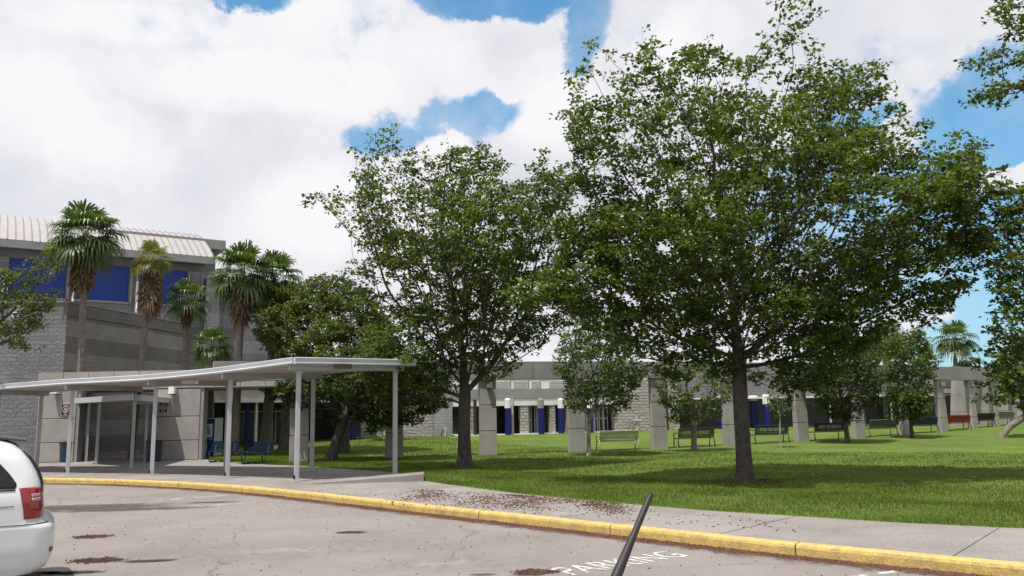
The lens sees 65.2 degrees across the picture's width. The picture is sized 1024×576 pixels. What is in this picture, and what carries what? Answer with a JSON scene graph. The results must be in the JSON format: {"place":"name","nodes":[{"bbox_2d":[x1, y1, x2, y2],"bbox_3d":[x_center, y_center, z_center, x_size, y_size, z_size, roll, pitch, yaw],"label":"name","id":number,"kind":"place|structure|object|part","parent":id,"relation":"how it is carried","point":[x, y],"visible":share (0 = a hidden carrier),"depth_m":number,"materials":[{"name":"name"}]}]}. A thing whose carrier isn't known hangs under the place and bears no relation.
{"place":"outdoors","nodes":[
{"label":"outdoors","id":0,"kind":"place"},
{"bbox_2d":[29,484,937,575],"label":"road","id":1,"kind":"structure","parent":0,"point":[503,551],"depth_m":12.01,"materials":[{"name":"grey asphalt"}]},
{"bbox_2d":[0,435,54,575],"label":"white minivan","id":2,"kind":"object","parent":1,"relation":"on","point":[27,526],"visible":1,"depth_m":8.89,"materials":[{"name":"paint"}]},
{"bbox_3d":[-6.272,1.980,8.547,1.691,0.417,0.163,4,-10,-31],"label":"rear quarter window","id":3,"kind":"part","parent":2,"relation":"part of","materials":[{"name":"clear glass"}]},
{"bbox_3d":[-5.672,2.161,9.500,0.248,0.462,0.660,4,-10,-31],"label":"rear window","id":4,"kind":"part","parent":2,"relation":"part of","materials":[{"name":"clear glass"}]},
{"bbox_2d":[19,571,71,575],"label":"road stain","id":5,"kind":"object","parent":1,"relation":"on","point":[38,573],"visible":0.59,"depth_m":10.17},
{"bbox_2d":[41,570,102,574],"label":"road stain","id":6,"kind":"object","parent":1,"relation":"on","point":[83,571],"visible":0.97,"depth_m":10.26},
{"bbox_2d":[44,504,147,509],"bbox_3d":[-9.833,4.955,18.076,6.388,0.001,1.827,-1,-9,0],"label":"road stain","id":7,"kind":"object","parent":1,"relation":"on","point":[75,507],"visible":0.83,"depth_m":18.09,"materials":[{"name":"liquid"}]},
{"bbox_2d":[73,558,121,561],"bbox_3d":[-5.754,3.777,11.101,1.100,0.001,0.520,-1,-9,0],"label":"road stain","id":8,"kind":"object","parent":1,"relation":"on","point":[98,561],"visible":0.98,"depth_m":11.07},
{"bbox_2d":[74,507,196,511],"bbox_3d":[-8.315,4.830,17.470,5.198,0.001,0.900,0,-9,-7],"label":"road stain","id":9,"kind":"object","parent":1,"relation":"on","point":[125,509],"visible":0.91,"depth_m":17.46,"materials":[{"name":"asphalt"}]},
{"bbox_2d":[126,559,175,561],"bbox_3d":[-4.986,3.742,10.973,1.094,0.001,0.337,-1,-9,0],"label":"road stain","id":10,"kind":"object","parent":1,"relation":"on","point":[155,560],"visible":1,"depth_m":10.99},
{"bbox_2d":[192,501,227,502],"bbox_3d":[-7.008,4.990,18.637,1.800,0.001,0.600,-1,-9,0],"label":"road stain","id":11,"kind":"object","parent":1,"relation":"on","point":[213,502],"visible":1,"depth_m":18.62,"materials":[{"name":"paint"}]},
{"bbox_2d":[243,546,363,554],"bbox_3d":[-3.264,3.819,11.656,6.272,0.001,2.816,-1,-9,0],"label":"road stain","id":12,"kind":"object","parent":1,"relation":"on","point":[286,550],"visible":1,"depth_m":11.65,"materials":[{"name":"grey asphalt"}]},
{"bbox_2d":[65,534,558,574],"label":"earth clods","id":13,"kind":"object","parent":1,"relation":"on","point":[536,571],"visible":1,"depth_m":11.03,"materials":[{"name":"brown soil"}]},
{"bbox_2d":[336,531,363,532],"bbox_3d":[-2.691,4.073,13.348,0.800,0.001,0.440,-1,-9,0],"label":"road stain","id":14,"kind":"object","parent":1,"relation":"on","point":[351,532],"visible":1,"depth_m":13.33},
{"bbox_2d":[408,561,469,565],"bbox_3d":[-0.833,3.575,10.408,4.776,0.001,1.662,-1,-9,0],"label":"road stain","id":15,"kind":"object","parent":1,"relation":"on","point":[434,563],"visible":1,"depth_m":10.39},
{"bbox_2d":[48,487,925,575],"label":"road grit","id":16,"kind":"object","parent":1,"relation":"on","point":[353,549],"visible":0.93,"depth_m":12.43,"materials":[{"name":"gravel"}]},
{"bbox_2d":[44,483,991,575],"bbox_3d":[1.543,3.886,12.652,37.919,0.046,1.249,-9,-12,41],"label":"gutter litter","id":17,"kind":"object","parent":1,"relation":"on","point":[641,539],"visible":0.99,"depth_m":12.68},
{"bbox_2d":[154,495,896,575],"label":"stall lines","id":18,"kind":"object","parent":1,"relation":"on","point":[886,572],"visible":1,"depth_m":17.33,"materials":[{"name":"paint"}]},
{"bbox_2d":[517,569,546,574],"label":"road stain","id":19,"kind":"object","parent":1,"relation":"on","point":[530,573],"visible":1,"depth_m":9.59,"materials":[{"name":"brown soil"}]},
{"bbox_2d":[43,478,1023,575],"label":"kerb","id":20,"kind":"structure","parent":1,"relation":"on","point":[989,567],"depth_m":11.82,"materials":[{"name":"yellow paint"}]},
{"bbox_2d":[551,551,687,574],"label":"parking lettering","id":21,"kind":"object","parent":1,"relation":"on","point":[602,564],"visible":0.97,"depth_m":10.17,"materials":[{"name":"paint"}]},
{"bbox_2d":[0,0,1023,378],"label":"sky","id":22,"kind":"structure","parent":0,"point":[208,119],"materials":[{"name":"white"}]},
{"bbox_2d":[39,454,1023,561],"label":"sidewalk","id":23,"kind":"structure","parent":0,"point":[1003,544],"depth_m":14.09,"materials":[{"name":"concrete"}]},
{"bbox_2d":[0,242,64,351],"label":"edge tree","id":24,"kind":"object","parent":23,"relation":"on","point":[19,300],"visible":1,"depth_m":29.77,"materials":[{"name":"green plant"}]},
{"bbox_2d":[59,441,72,461],"bbox_3d":[-19.984,7.347,35.948,0.682,0.930,0.682,-1,-9,0],"label":"litter bin","id":25,"kind":"object","parent":23,"relation":"on","point":[63,451],"visible":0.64,"depth_m":35.67,"materials":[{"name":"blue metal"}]},
{"bbox_2d":[39,198,129,371],"bbox_3d":[-20.470,1.968,37.985,4.027,12.408,3.970,-1,-9,0],"label":"fan palm","id":26,"kind":"object","parent":23,"relation":"on","point":[85,255],"visible":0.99,"depth_m":38.09,"materials":[{"name":"green plant"}]},
{"bbox_2d":[0,301,189,458],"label":"block building","id":27,"kind":"structure","parent":23,"relation":"on","point":[113,337],"depth_m":40.05,"materials":[{"name":"grey concrete"}]},
{"bbox_2d":[74,394,170,463],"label":"branch walkway","id":28,"kind":"structure","parent":23,"relation":"on","point":[125,399],"depth_m":33.82,"materials":[{"name":"paint"}]},
{"bbox_2d":[0,215,284,369],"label":"gymnasium","id":29,"kind":"structure","parent":23,"relation":"on","point":[22,239],"depth_m":48.50,"materials":[{"name":"grey concrete"}]},
{"bbox_2d":[127,239,176,457],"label":"fan palm","id":30,"kind":"object","parent":23,"relation":"on","point":[150,297],"visible":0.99,"depth_m":39.69,"materials":[{"name":"green plant"}]},
{"bbox_2d":[146,440,162,461],"bbox_3d":[-15.679,7.124,35.050,0.682,0.930,0.682,-1,-9,0],"label":"litter bin","id":31,"kind":"object","parent":23,"relation":"on","point":[158,447],"visible":0.79,"depth_m":34.84,"materials":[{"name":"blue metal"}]},
{"bbox_2d":[34,370,288,462],"bbox_3d":[-15.713,5.982,37.685,11.469,4.007,4.020,-1,-9,0],"label":"concrete entry canopy","id":32,"kind":"object","parent":23,"relation":"on","point":[181,428],"visible":0.68,"depth_m":36.03,"materials":[{"name":"white paint"}]},
{"bbox_2d":[61,403,69,415],"bbox_3d":[-20.099,5.477,36.035,0.420,0.580,0.053,-1,-9,0],"label":"wall sign","id":33,"kind":"object","parent":32,"relation":"attached to","point":[65,409],"visible":0.98,"depth_m":36.03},
{"bbox_2d":[158,402,167,413],"bbox_3d":[-15.704,5.362,36.040,0.420,0.580,0.053,-1,-9,0],"label":"wall sign","id":34,"kind":"object","parent":32,"relation":"attached to","point":[163,408],"visible":0.95,"depth_m":36.02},
{"bbox_2d":[160,278,214,369],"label":"fan palm","id":35,"kind":"object","parent":23,"relation":"on","point":[187,309],"visible":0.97,"depth_m":41.06,"materials":[{"name":"green plant"}]},
{"bbox_2d":[0,357,415,481],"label":"covered walkway","id":36,"kind":"structure","parent":23,"relation":"on","point":[312,369],"depth_m":25.99,"materials":[{"name":"paint"}]},
{"bbox_2d":[206,418,222,455],"bbox_3d":[-14.300,7.067,37.780,0.920,1.820,0.827,-2,-9,7],"label":"vending machine","id":37,"kind":"object","parent":23,"relation":"on","point":[214,429],"visible":0.27,"depth_m":37.46,"materials":[{"name":"blue metal"}]},
{"bbox_2d":[207,424,212,436],"bbox_3d":[-14.356,6.670,37.439,0.720,0.620,0.012,-2,-9,7],"label":"display window","id":38,"kind":"structure","parent":37,"relation":"in","point":[210,426],"depth_m":37.40,"materials":[{"name":"grey glass"}]},
{"bbox_2d":[205,441,239,461],"bbox_3d":[-12.105,6.837,33.439,1.240,0.848,0.694,-2,-9,7],"label":"plaza bench","id":39,"kind":"object","parent":23,"relation":"on","point":[235,448],"visible":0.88,"depth_m":33.67,"materials":[{"name":"blue metal"}]},
{"bbox_2d":[214,383,355,446],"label":"arcade building","id":40,"kind":"structure","parent":23,"relation":"on","point":[251,410],"depth_m":46.74,"materials":[{"name":"concrete"}]},
{"bbox_2d":[301,472,424,484],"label":"ramp kerb","id":41,"kind":"structure","parent":23,"relation":"on","point":[413,477],"depth_m":21.60,"materials":[{"name":"concrete"}]},
{"bbox_2d":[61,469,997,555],"bbox_3d":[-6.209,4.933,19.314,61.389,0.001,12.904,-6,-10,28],"label":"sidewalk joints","id":42,"kind":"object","parent":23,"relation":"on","point":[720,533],"visible":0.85,"depth_m":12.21,"materials":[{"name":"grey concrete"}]},
{"bbox_2d":[271,487,795,531],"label":"leaf litter","id":43,"kind":"object","parent":23,"relation":"on","point":[600,504],"visible":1,"depth_m":16.03,"materials":[{"name":"brown plant"}]},
{"bbox_2d":[206,423,1023,527],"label":"lawn","id":44,"kind":"structure","parent":0,"point":[983,438],"depth_m":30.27,"materials":[{"name":"green plant"}]},
{"bbox_2d":[187,325,235,417],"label":"fan palm","id":45,"kind":"object","parent":44,"relation":"on","point":[206,356],"visible":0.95,"depth_m":39.63,"materials":[{"name":"green plant"}]},
{"bbox_2d":[205,239,280,455],"bbox_3d":[-13.008,2.830,38.070,3.536,10.451,3.501,-5,-10,22],"label":"fan palm","id":46,"kind":"object","parent":44,"relation":"on","point":[238,289],"visible":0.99,"depth_m":38.04,"materials":[{"name":"green plant"}]},
{"bbox_2d":[238,441,273,463],"bbox_3d":[-10.110,6.501,31.546,1.240,0.848,0.694,-2,-9,7],"label":"plaza bench","id":47,"kind":"object","parent":44,"relation":"on","point":[267,446],"visible":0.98,"depth_m":31.77,"materials":[{"name":"blue metal"}]},
{"bbox_2d":[245,249,307,451],"bbox_3d":[-12.014,3.185,39.973,3.744,10.306,3.600,-1,-9,0],"label":"fan palm","id":48,"kind":"object","parent":44,"relation":"on","point":[282,262],"visible":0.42,"depth_m":39.58,"materials":[{"name":"green plant"}]},
{"bbox_2d":[266,283,312,450],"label":"fan palm","id":49,"kind":"object","parent":44,"relation":"on","point":[283,444],"visible":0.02,"depth_m":40.16,"materials":[{"name":"green plant"}]},
{"bbox_2d":[247,270,404,452],"bbox_3d":[-8.840,3.551,38.445,7.022,8.887,6.476,7,-12,-42],"label":"olive fine leaved tree","id":50,"kind":"object","parent":44,"relation":"on","point":[343,330],"visible":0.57,"depth_m":37.77,"materials":[{"name":"green plant"}]},
{"bbox_2d":[271,342,452,460],"bbox_3d":[-6.188,4.678,32.688,7.683,4.849,4.662,-1,-9,0],"label":"leaning dark tree","id":51,"kind":"object","parent":44,"relation":"on","point":[333,391],"visible":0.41,"depth_m":32.20,"materials":[{"name":"green plant"}]},
{"bbox_2d":[367,405,405,439],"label":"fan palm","id":52,"kind":"object","parent":44,"relation":"on","point":[380,431],"visible":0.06,"depth_m":47.63,"materials":[{"name":"green plant"}]},
{"bbox_2d":[441,427,446,436],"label":"hose standpipe","id":53,"kind":"object","parent":44,"relation":"on","point":[444,428],"visible":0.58,"depth_m":50.68,"materials":[{"name":"white metal"}]},
{"bbox_2d":[300,123,598,467],"bbox_3d":[-1.910,0.088,27.061,8.754,12.003,7.229,5,-11,-34],"label":"round shade tree","id":54,"kind":"object","parent":44,"relation":"on","point":[499,264],"visible":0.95,"depth_m":26.50,"materials":[{"name":"green plant"}]},
{"bbox_2d":[425,466,497,469],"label":"bare earth","id":55,"kind":"structure","parent":44,"relation":"on","point":[458,469],"depth_m":26.26,"materials":[{"name":"brown soil"}]},
{"bbox_2d":[339,379,679,439],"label":"entrance building","id":56,"kind":"structure","parent":44,"relation":"on","point":[535,406],"depth_m":53.33,"materials":[{"name":"grey brick"}]},
{"bbox_2d":[528,406,531,432],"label":"door","id":57,"kind":"structure","parent":56,"relation":"in","point":[529,407],"depth_m":54.13,"materials":[{"name":"grey glass"}]},
{"bbox_2d":[534,405,537,432],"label":"door","id":58,"kind":"structure","parent":56,"relation":"in","point":[535,406],"depth_m":54.24,"materials":[{"name":"grey glass"}]},
{"bbox_2d":[585,406,586,430],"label":"door","id":59,"kind":"structure","parent":56,"relation":"in","point":[586,406],"depth_m":55.23,"materials":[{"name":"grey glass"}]},
{"bbox_2d":[593,408,597,430],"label":"door","id":60,"kind":"structure","parent":56,"relation":"in","point":[595,416],"depth_m":55.42,"materials":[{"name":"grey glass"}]},
{"bbox_2d":[598,404,607,430],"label":"door","id":61,"kind":"structure","parent":56,"relation":"in","point":[602,421],"depth_m":55.59,"materials":[{"name":"grey glass"}]},
{"bbox_2d":[550,304,650,455],"bbox_3d":[3.665,3.635,33.001,3.755,6.636,3.768,6,-11,-38],"label":"mottled trunk tree","id":62,"kind":"object","parent":44,"relation":"on","point":[613,385],"visible":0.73,"depth_m":32.51,"materials":[{"name":"green plant"}]},
{"bbox_2d":[213,361,1016,462],"bbox_3d":[12.440,6.034,41.325,52.280,4.060,4.677,4,-10,-27],"label":"colonnade","id":63,"kind":"object","parent":44,"relation":"on","point":[575,422],"visible":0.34,"depth_m":36.55,"materials":[{"name":"concrete"}]},
{"bbox_2d":[596,430,639,451],"bbox_3d":[4.772,6.898,36.160,1.870,0.915,0.700,1,-9,-10],"label":"memorial bench","id":64,"kind":"object","parent":44,"relation":"on","point":[619,435],"visible":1,"depth_m":35.96,"materials":[{"name":"paint"}]},
{"bbox_2d":[632,416,641,430],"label":"drinking fountain","id":65,"kind":"object","parent":44,"relation":"on","point":[636,420],"visible":0.97,"depth_m":54.60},
{"bbox_2d":[647,357,731,450],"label":"bushy small tree","id":66,"kind":"object","parent":44,"relation":"on","point":[693,420],"visible":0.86,"depth_m":34.81,"materials":[{"name":"green plant"}]},
{"bbox_2d":[366,456,1021,521],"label":"fallen leaves","id":67,"kind":"object","parent":44,"relation":"on","point":[715,483],"visible":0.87,"depth_m":18.19,"materials":[{"name":"brown plant"}]},
{"bbox_2d":[673,427,715,447],"bbox_3d":[8.561,7.030,37.595,1.870,0.915,0.700,1,-9,-13],"label":"memorial bench","id":68,"kind":"object","parent":44,"relation":"on","point":[686,431],"visible":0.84,"depth_m":37.43,"materials":[{"name":"paint"}]},
{"bbox_2d":[685,477,796,484],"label":"bare earth","id":69,"kind":"structure","parent":44,"relation":"on","point":[769,482],"depth_m":19.32,"materials":[{"name":"brown soil"}]},
{"bbox_2d":[494,0,1021,482],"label":"shade tree","id":70,"kind":"object","parent":44,"relation":"on","point":[818,296],"visible":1,"depth_m":19.51,"materials":[{"name":"green plant"}]},
{"bbox_2d":[750,425,789,443],"bbox_3d":[12.649,7.193,39.331,1.870,0.915,0.700,1,-9,-13],"label":"memorial bench","id":71,"kind":"object","parent":44,"relation":"on","point":[761,429],"visible":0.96,"depth_m":39.11,"materials":[{"name":"paint"}]},
{"bbox_2d":[763,379,797,447],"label":"staked sapling","id":72,"kind":"object","parent":44,"relation":"on","point":[775,408],"visible":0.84,"depth_m":36.02,"materials":[{"name":"green plant"}]},
{"bbox_2d":[809,422,843,440],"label":"memorial bench","id":73,"kind":"object","parent":44,"relation":"on","point":[832,426],"visible":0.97,"depth_m":40.89,"materials":[{"name":"paint"}]},
{"bbox_2d":[802,321,892,442],"bbox_3d":[16.278,4.335,38.979,4.204,6.511,4.023,-4,-9,17],"label":"straight small tree","id":74,"kind":"object","parent":44,"relation":"on","point":[868,362],"visible":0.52,"depth_m":38.46,"materials":[{"name":"green plant"}]},
{"bbox_2d":[678,378,1023,428],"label":"classroom building","id":75,"kind":"structure","parent":44,"relation":"on","point":[760,413],"depth_m":60.15,"materials":[{"name":"grey brick"}]},
{"bbox_2d":[844,382,870,426],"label":"fan palm","id":76,"kind":"object","parent":44,"relation":"on","point":[863,409],"visible":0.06,"depth_m":55.01,"materials":[{"name":"green plant"}]},
{"bbox_2d":[829,337,921,365],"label":"distant tree","id":77,"kind":"object","parent":44,"relation":"on","point":[918,349],"visible":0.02,"depth_m":74.86,"materials":[{"name":"green plant"}]},
{"bbox_2d":[865,419,898,436],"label":"memorial bench","id":78,"kind":"object","parent":44,"relation":"on","point":[882,424],"visible":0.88,"depth_m":43.14,"materials":[{"name":"paint"}]},
{"bbox_2d":[862,320,909,419],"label":"fan palm","id":79,"kind":"object","parent":44,"relation":"on","point":[885,409],"visible":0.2,"depth_m":61.15,"materials":[{"name":"green plant"}]},
{"bbox_2d":[878,322,943,437],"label":"rounded small tree","id":80,"kind":"object","parent":44,"relation":"on","point":[910,401],"visible":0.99,"depth_m":41.54,"materials":[{"name":"green plant"}]},
{"bbox_2d":[912,417,939,433],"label":"memorial bench","id":81,"kind":"object","parent":44,"relation":"on","point":[931,421],"visible":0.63,"depth_m":45.37,"materials":[{"name":"paint"}]},
{"bbox_2d":[929,320,982,365],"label":"fan palm","id":82,"kind":"object","parent":44,"relation":"on","point":[955,347],"visible":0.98,"depth_m":59.58,"materials":[{"name":"green plant"}]},
{"bbox_2d":[947,415,971,430],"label":"memorial bench","id":83,"kind":"object","parent":44,"relation":"on","point":[963,419],"visible":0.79,"depth_m":47.65,"materials":[{"name":"paint"}]},
{"bbox_2d":[957,357,988,367],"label":"distant tree","id":84,"kind":"object","parent":44,"relation":"on","point":[966,364],"visible":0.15,"depth_m":94.01,"materials":[{"name":"green plant"}]},
{"bbox_2d":[967,413,996,427],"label":"memorial bench","id":85,"kind":"object","parent":44,"relation":"on","point":[986,416],"visible":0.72,"depth_m":50.28,"materials":[{"name":"paint"}]},
{"bbox_2d":[950,366,1023,425],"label":"colonnade","id":86,"kind":"object","parent":44,"relation":"on","point":[958,402],"visible":0.36,"depth_m":53.64,"materials":[{"name":"concrete"}]},
{"bbox_2d":[953,0,1023,407],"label":"edge shade tree","id":87,"kind":"object","parent":44,"relation":"on","point":[1008,229],"visible":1,"depth_m":19.61,"materials":[{"name":"green plant"}]},
{"bbox_2d":[989,411,1014,425],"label":"memorial bench","id":88,"kind":"object","parent":44,"relation":"on","point":[1007,415],"visible":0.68,"depth_m":53.26,"materials":[{"name":"paint"}]},
{"bbox_2d":[989,330,1023,437],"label":"leaning trunk tree","id":89,"kind":"object","parent":44,"relation":"on","point":[1008,428],"visible":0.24,"depth_m":40.33,"materials":[{"name":"green plant"}]},
{"bbox_2d":[611,492,652,575],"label":"radio aerial","id":90,"kind":"object","parent":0,"point":[620,564],"visible":1,"depth_m":0.89,"materials":[{"name":"metal"}]}
]}

